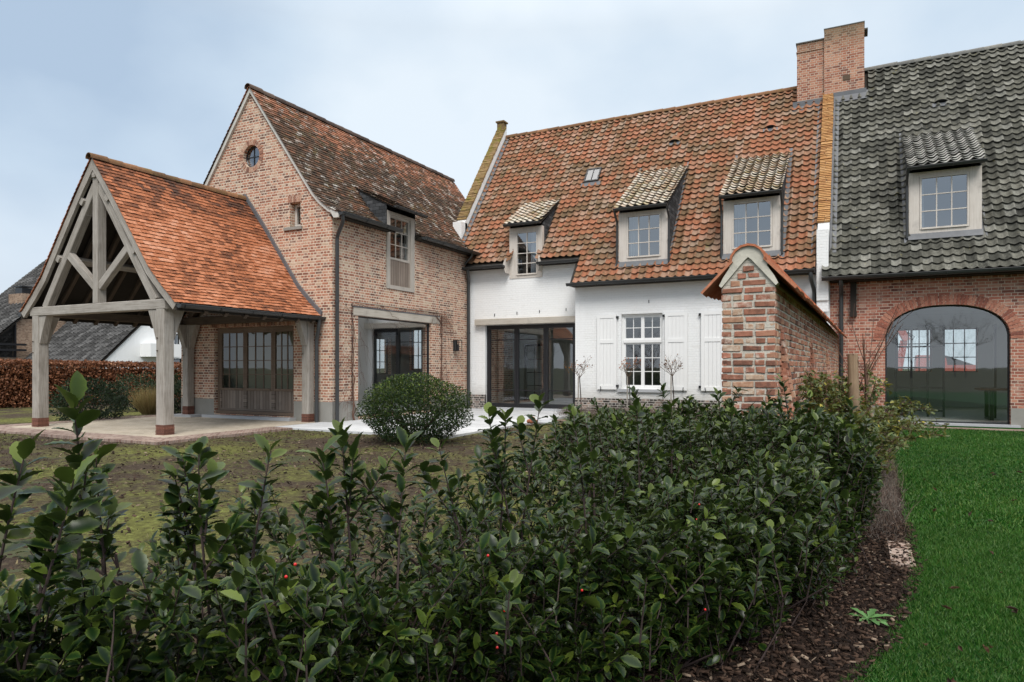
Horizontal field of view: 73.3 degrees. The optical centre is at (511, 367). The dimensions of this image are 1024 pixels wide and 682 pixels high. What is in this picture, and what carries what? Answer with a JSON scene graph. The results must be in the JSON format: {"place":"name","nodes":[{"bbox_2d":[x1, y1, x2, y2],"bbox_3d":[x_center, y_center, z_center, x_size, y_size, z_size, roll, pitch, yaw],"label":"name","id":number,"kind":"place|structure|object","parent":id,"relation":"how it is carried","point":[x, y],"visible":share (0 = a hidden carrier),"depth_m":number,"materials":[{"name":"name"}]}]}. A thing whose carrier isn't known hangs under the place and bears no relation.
{"place":"outdoors","nodes":[
{"label":"outdoors","id":0,"kind":"place"},
{"bbox_2d":[11,416,314,437],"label":"porch paving","id":1,"kind":"structure","parent":0,"point":[146,426],"depth_m":15.09,"materials":[{"name":"beige stone"}]},
{"bbox_2d":[18,152,325,434],"bbox_3d":[-7.557,-1.520,15.474,5.266,5.640,3.955,0,0,27],"label":"oak porch","id":2,"kind":"object","parent":1,"relation":"on","point":[161,254],"visible":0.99,"depth_m":14.61,"materials":[{"name":"orange tile"}]},
{"bbox_2d":[174,413,201,416],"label":"stone block","id":3,"kind":"structure","parent":1,"relation":"on","point":[188,415],"depth_m":17.78,"materials":[{"name":"grey stone"}]},
{"bbox_2d":[277,408,566,438],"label":"terrace","id":4,"kind":"structure","parent":0,"point":[358,426],"depth_m":15.38,"materials":[{"name":"grey stone"}]},
{"bbox_2d":[0,403,900,679],"bbox_3d":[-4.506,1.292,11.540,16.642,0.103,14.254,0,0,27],"label":"lawn","id":5,"kind":"structure","parent":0,"point":[131,490],"depth_m":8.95,"materials":[{"name":"plant"}]},
{"bbox_2d":[0,358,180,407],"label":"beech hedge","id":6,"kind":"object","parent":5,"relation":"on","point":[15,384],"visible":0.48,"depth_m":23.46,"materials":[{"name":"brown plant"}]},
{"bbox_2d":[49,376,132,420],"bbox_3d":[-10.498,0.770,17.072,1.923,1.140,2.041,0,0,27],"label":"evergreen shrub","id":7,"kind":"object","parent":5,"relation":"on","point":[90,390],"visible":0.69,"depth_m":16.94,"materials":[{"name":"green plant"}]},
{"bbox_2d":[103,371,155,411],"bbox_3d":[-11.449,0.727,20.979,2.087,1.242,1.887,0,0,27],"label":"evergreen shrub","id":8,"kind":"object","parent":5,"relation":"on","point":[152,384],"visible":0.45,"depth_m":20.80,"materials":[{"name":"green plant"}]},
{"bbox_2d":[124,385,155,414],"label":"ornamental grass","id":9,"kind":"object","parent":5,"relation":"on","point":[145,404],"depth_m":18.66,"materials":[{"name":"plant"}]},
{"bbox_2d":[0,413,292,444],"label":"brick border","id":10,"kind":"object","parent":5,"relation":"on","point":[9,429],"visible":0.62,"depth_m":13.02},
{"bbox_2d":[174,373,180,412],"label":"evergreen shrub","id":11,"kind":"object","parent":5,"relation":"on","point":[175,378],"visible":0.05,"depth_m":19.44,"materials":[{"name":"green plant"}]},
{"bbox_2d":[174,382,180,413],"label":"evergreen shrub","id":12,"kind":"object","parent":5,"relation":"on","point":[177,390],"visible":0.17,"depth_m":18.74,"materials":[{"name":"green plant"}]},
{"bbox_2d":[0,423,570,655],"bbox_3d":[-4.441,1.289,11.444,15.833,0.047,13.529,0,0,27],"label":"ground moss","id":13,"kind":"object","parent":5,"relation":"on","point":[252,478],"visible":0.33,"depth_m":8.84,"materials":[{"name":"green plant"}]},
{"bbox_2d":[181,83,520,421],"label":"brick house","id":14,"kind":"structure","parent":5,"relation":"on","point":[347,216],"depth_m":17.68,"materials":[{"name":"brown brick"}]},
{"bbox_2d":[220,330,244,410],"bbox_3d":[-7.141,0.080,17.611,0.890,2.040,0.072,0,0,27],"label":"glazed door","id":15,"kind":"structure","parent":14,"relation":"in","point":[231,399],"depth_m":17.62,"materials":[{"name":"brown wood"}]},
{"bbox_2d":[246,146,258,166],"bbox_3d":[-6.446,-5.265,17.224,0.564,0.562,0.040,0,0,27],"label":"round window","id":16,"kind":"structure","parent":14,"relation":"in","point":[254,147],"depth_m":17.26,"materials":[{"name":"black metal"}]},
{"bbox_2d":[245,329,272,411],"bbox_3d":[-6.310,0.080,17.194,0.950,2.040,0.072,0,0,27],"label":"glazed door","id":17,"kind":"structure","parent":14,"relation":"in","point":[256,399],"depth_m":17.20,"materials":[{"name":"brown wood"}]},
{"bbox_2d":[273,329,293,412],"bbox_3d":[-5.559,0.080,16.817,0.710,2.040,0.072,0,0,27],"label":"glazed door","id":18,"kind":"structure","parent":14,"relation":"in","point":[283,399],"depth_m":16.85,"materials":[{"name":"brown wood"}]},
{"bbox_2d":[295,204,300,225],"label":"window","id":19,"kind":"structure","parent":14,"relation":"in","point":[299,205],"depth_m":16.69,"materials":[{"name":"grey wood"}]},
{"bbox_2d":[333,303,409,419],"bbox_3d":[-3.469,0.018,17.287,0.065,3.147,3.109,0,0,27],"label":"climbing vine","id":20,"kind":"object","parent":14,"relation":"attached to","point":[353,403],"visible":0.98,"depth_m":16.55,"materials":[{"name":"plant"}]},
{"bbox_2d":[377,338,387,373],"bbox_3d":[-4.940,-0.425,25.686,0.072,1.350,0.900,0,0,27],"label":"window","id":21,"kind":"structure","parent":14,"relation":"in","point":[386,339],"depth_m":26.05,"materials":[{"name":"black metal"}]},
{"bbox_2d":[358,316,428,415],"bbox_3d":[-3.119,-0.035,18.291,0.072,2.460,3.220,0,0,27],"label":"picture window","id":22,"kind":"structure","parent":14,"relation":"in","point":[358,316],"depth_m":19.69,"materials":[{"name":"metal"}]},
{"bbox_2d":[352,302,441,313],"bbox_3d":[-2.950,-0.396,18.352,0.016,2.393,4.024,0,0,27],"label":"climber wire","id":23,"kind":"object","parent":14,"relation":"attached to","point":[394,307],"visible":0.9,"depth_m":18.07,"materials":[{"name":"black metal"}]},
{"bbox_2d":[390,215,409,263],"bbox_3d":[-3.025,-3.420,18.367,0.072,1.160,0.930,0,0,27],"label":"loft window","id":24,"kind":"structure","parent":14,"relation":"in","point":[391,216],"depth_m":18.54,"materials":[{"name":"grey wood"}]},
{"bbox_2d":[412,330,420,369],"bbox_3d":[-3.541,-0.700,26.021,0.550,1.600,0.072,0,0,27],"label":"window","id":25,"kind":"structure","parent":14,"relation":"in","point":[413,342],"depth_m":26.10,"materials":[{"name":"clear glass"}]},
{"bbox_2d":[398,309,453,402],"bbox_3d":[-2.382,-0.148,19.448,0.072,3.220,2.937,0,0,27],"label":"climbing vine","id":26,"kind":"object","parent":14,"relation":"attached to","point":[441,372],"visible":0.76,"depth_m":20.12,"materials":[{"name":"plant"}]},
{"bbox_2d":[453,340,461,350],"bbox_3d":[-1.643,-0.667,20.790,0.212,0.335,0.200,0,0,27],"label":"wall lantern","id":27,"kind":"object","parent":14,"relation":"attached to","point":[455,345],"depth_m":20.82,"materials":[{"name":"black metal"}]},
{"bbox_2d":[355,372,474,443],"bbox_3d":[-1.740,0.694,12.177,2.062,1.248,2.037,0,0,27],"label":"evergreen bush","id":28,"kind":"object","parent":5,"relation":"on","point":[385,413],"visible":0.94,"depth_m":11.80,"materials":[{"name":"green plant"}]},
{"bbox_2d":[538,419,552,423],"bbox_3d":[0.758,1.250,15.900,0.576,0.080,0.579,0,0,27],"label":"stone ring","id":29,"kind":"object","parent":5,"relation":"on","point":[542,421],"visible":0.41,"depth_m":15.66,"materials":[{"name":"white stone"}]},
{"bbox_2d":[564,356,592,407],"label":"standard rose","id":30,"kind":"object","parent":5,"relation":"on","point":[582,369],"visible":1,"depth_m":18.64,"materials":[{"name":"brown plant"}]},
{"bbox_2d":[617,357,640,410],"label":"standard rose","id":31,"kind":"object","parent":5,"relation":"on","point":[626,373],"visible":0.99,"depth_m":18.02,"materials":[{"name":"brown plant"}]},
{"bbox_2d":[554,404,713,421],"bbox_3d":[3.607,1.084,16.706,5.272,0.375,2.061,0,0,27],"label":"lavender","id":32,"kind":"object","parent":5,"relation":"on","point":[594,411],"visible":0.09,"depth_m":17.15,"materials":[{"name":"grey plant"}]},
{"bbox_2d":[659,354,682,408],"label":"standard rose","id":33,"kind":"object","parent":5,"relation":"on","point":[671,377],"visible":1,"depth_m":17.51,"materials":[{"name":"brown plant"}]},
{"bbox_2d":[700,243,846,502],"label":"garden wall","id":34,"kind":"structure","parent":5,"relation":"on","point":[775,319],"depth_m":6.27,"materials":[{"name":"brick"}]},
{"bbox_2d":[557,420,1023,566],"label":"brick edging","id":35,"kind":"object","parent":5,"relation":"on","point":[893,551],"visible":0.21,"depth_m":4.80,"materials":[{"name":"beige stone"}]},
{"bbox_2d":[796,368,949,476],"bbox_3d":[3.642,0.620,7.077,1.689,1.268,2.839,0,0,27],"label":"arching shrub","id":36,"kind":"object","parent":5,"relation":"on","point":[883,421],"visible":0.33,"depth_m":7.17,"materials":[{"name":"green plant"}]},
{"bbox_2d":[860,432,916,542],"bbox_3d":[4.695,1.074,9.291,1.065,0.394,9.856,0,0,28],"label":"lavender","id":37,"kind":"object","parent":5,"relation":"on","point":[887,493],"visible":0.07,"depth_m":5.42,"materials":[{"name":"grey plant"}]},
{"bbox_2d":[0,368,913,578],"bbox_3d":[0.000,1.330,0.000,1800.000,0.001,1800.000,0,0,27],"label":"ground","id":38,"kind":"structure","parent":0,"point":[23,554],"depth_m":7.51,"materials":[{"name":"brown soil"}]},
{"bbox_2d":[0,286,68,367],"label":"neighbour house","id":39,"kind":"structure","parent":38,"relation":"on","point":[10,308],"depth_m":44.49,"materials":[{"name":"brown brick"}]},
{"bbox_2d":[0,324,26,356],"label":"window frame","id":40,"kind":"structure","parent":39,"relation":"in","point":[14,343],"depth_m":43.86,"materials":[{"name":"black metal"}]},
{"bbox_2d":[0,259,180,368],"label":"neighbour house","id":41,"kind":"structure","parent":38,"relation":"on","point":[79,341],"depth_m":43.30,"materials":[{"name":"grey tile"}]},
{"bbox_2d":[453,21,867,414],"bbox_3d":[4.839,-4.255,22.444,12.022,11.110,9.034,0,0,27],"label":"white farmhouse","id":42,"kind":"object","parent":38,"relation":"on","point":[618,239],"visible":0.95,"depth_m":19.86,"materials":[{"name":"paint"}]},
{"bbox_2d":[488,327,515,405],"bbox_3d":[-0.289,-0.045,21.195,0.970,2.410,0.082,0,0,27],"label":"glazed door","id":43,"kind":"structure","parent":42,"relation":"in","point":[489,328],"depth_m":21.26,"materials":[{"name":"black metal"}]},
{"bbox_2d":[516,326,545,405],"bbox_3d":[0.581,-0.045,20.759,0.965,2.410,0.082,0,0,27],"label":"glazed door","id":44,"kind":"structure","parent":42,"relation":"in","point":[518,328],"depth_m":20.85,"materials":[{"name":"black metal"}]},
{"bbox_2d":[524,344,542,400],"bbox_3d":[0.808,0.175,24.711,0.780,2.050,0.072,0,0,27],"label":"inner door","id":45,"kind":"structure","parent":42,"relation":"in","point":[525,345],"depth_m":24.81,"materials":[{"name":"black metal"}]},
{"bbox_2d":[546,325,574,406],"bbox_3d":[1.434,-0.045,20.331,0.935,2.410,0.082,0,0,27],"label":"glazed door","id":46,"kind":"structure","parent":42,"relation":"in","point":[553,326],"depth_m":20.39,"materials":[{"name":"black metal"}]},
{"bbox_2d":[622,313,662,388],"bbox_3d":[3.555,-0.437,18.699,1.140,2.035,0.100,0,0,27],"label":"window frame","id":47,"kind":"structure","parent":42,"relation":"in","point":[647,340],"depth_m":18.70,"materials":[{"name":"white paint"}]},
{"bbox_2d":[821,40,1023,427],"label":"brick barn","id":48,"kind":"structure","parent":38,"relation":"on","point":[927,195],"depth_m":16.60,"materials":[{"name":"red brick"}]},
{"bbox_2d":[897,329,930,371],"bbox_3d":[13.177,-0.555,22.564,0.960,1.390,0.072,0,0,27],"label":"window","id":49,"kind":"structure","parent":48,"relation":"in","point":[919,343],"depth_m":22.52,"materials":[{"name":"white metal"}]},
{"bbox_2d":[885,305,1009,424],"bbox_3d":[9.816,-0.088,15.595,2.409,2.666,0.060,0,0,27],"label":"arched window","id":50,"kind":"structure","parent":48,"relation":"in","point":[995,315],"depth_m":15.35,"materials":[{"name":"black metal"}]},
{"bbox_2d":[942,328,976,371],"bbox_3d":[14.294,-0.555,22.004,0.960,1.390,0.072,0,0,27],"label":"window","id":51,"kind":"structure","parent":48,"relation":"in","point":[953,343],"depth_m":21.96,"materials":[{"name":"white metal"}]},
{"bbox_2d":[974,387,1006,420],"bbox_3d":[12.200,0.870,16.285,1.980,0.760,0.950,0,0,27],"label":"dining table","id":52,"kind":"object","parent":48,"relation":"on","point":[988,403],"visible":0.98,"depth_m":16.30,"materials":[{"name":"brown wood"}]},
{"bbox_2d":[898,331,975,370],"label":"window reflection","id":53,"kind":"object","parent":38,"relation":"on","point":[903,335],"visible":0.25,"depth_m":52.67,"materials":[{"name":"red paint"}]},
{"bbox_2d":[929,355,972,370],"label":"shed","id":54,"kind":"structure","parent":38,"relation":"on","point":[956,361],"depth_m":59.21,"materials":[{"name":"grey"}]},
{"bbox_2d":[0,0,1023,368],"label":"sky","id":55,"kind":"structure","parent":0,"point":[155,85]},
{"bbox_2d":[237,486,926,681],"bbox_3d":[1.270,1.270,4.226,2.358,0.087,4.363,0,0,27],"label":"bark mulch","id":56,"kind":"object","parent":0,"point":[825,629],"visible":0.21,"depth_m":3.30,"materials":[{"name":"brown wood"}]},
{"bbox_2d":[0,371,893,681],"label":"holly hedge","id":57,"kind":"object","parent":56,"relation":"on","point":[774,519],"visible":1,"depth_m":2.51,"materials":[{"name":"green plant"}]},
{"bbox_2d":[847,354,859,414],"bbox_3d":[3.560,0.580,7.164,0.125,1.442,0.116,0,0,27],"label":"tree stake","id":58,"kind":"object","parent":56,"relation":"on","point":[853,371],"visible":0.4,"depth_m":7.12,"materials":[{"name":"beige wood"}]},
{"bbox_2d":[866,364,872,416],"bbox_3d":[3.848,0.630,7.412,0.071,1.340,0.071,0,0,-17],"label":"tree stake","id":59,"kind":"object","parent":56,"relation":"on","point":[870,389],"visible":0.16,"depth_m":7.39,"materials":[{"name":"grey wood"}]},
{"bbox_2d":[816,302,923,428],"bbox_3d":[3.641,0.312,7.105,0.867,1.977,1.109,0,0,16],"label":"young tree","id":60,"kind":"object","parent":56,"relation":"on","point":[866,380],"visible":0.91,"depth_m":7.24,"materials":[{"name":"brown plant"}]},
{"bbox_2d":[849,607,891,625],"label":"weed","id":61,"kind":"object","parent":56,"relation":"on","point":[871,612],"visible":0.98,"depth_m":3.49,"materials":[{"name":"green plant"}]},
{"bbox_2d":[838,424,1023,681],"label":"lawn","id":62,"kind":"structure","parent":0,"point":[946,672],"depth_m":3.78,"materials":[{"name":"plant"}]},
{"bbox_2d":[889,427,1023,534],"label":"grass","id":63,"kind":"structure","parent":62,"relation":"on","point":[955,508],"depth_m":7.77,"materials":[{"name":"green plant"}]}
]}

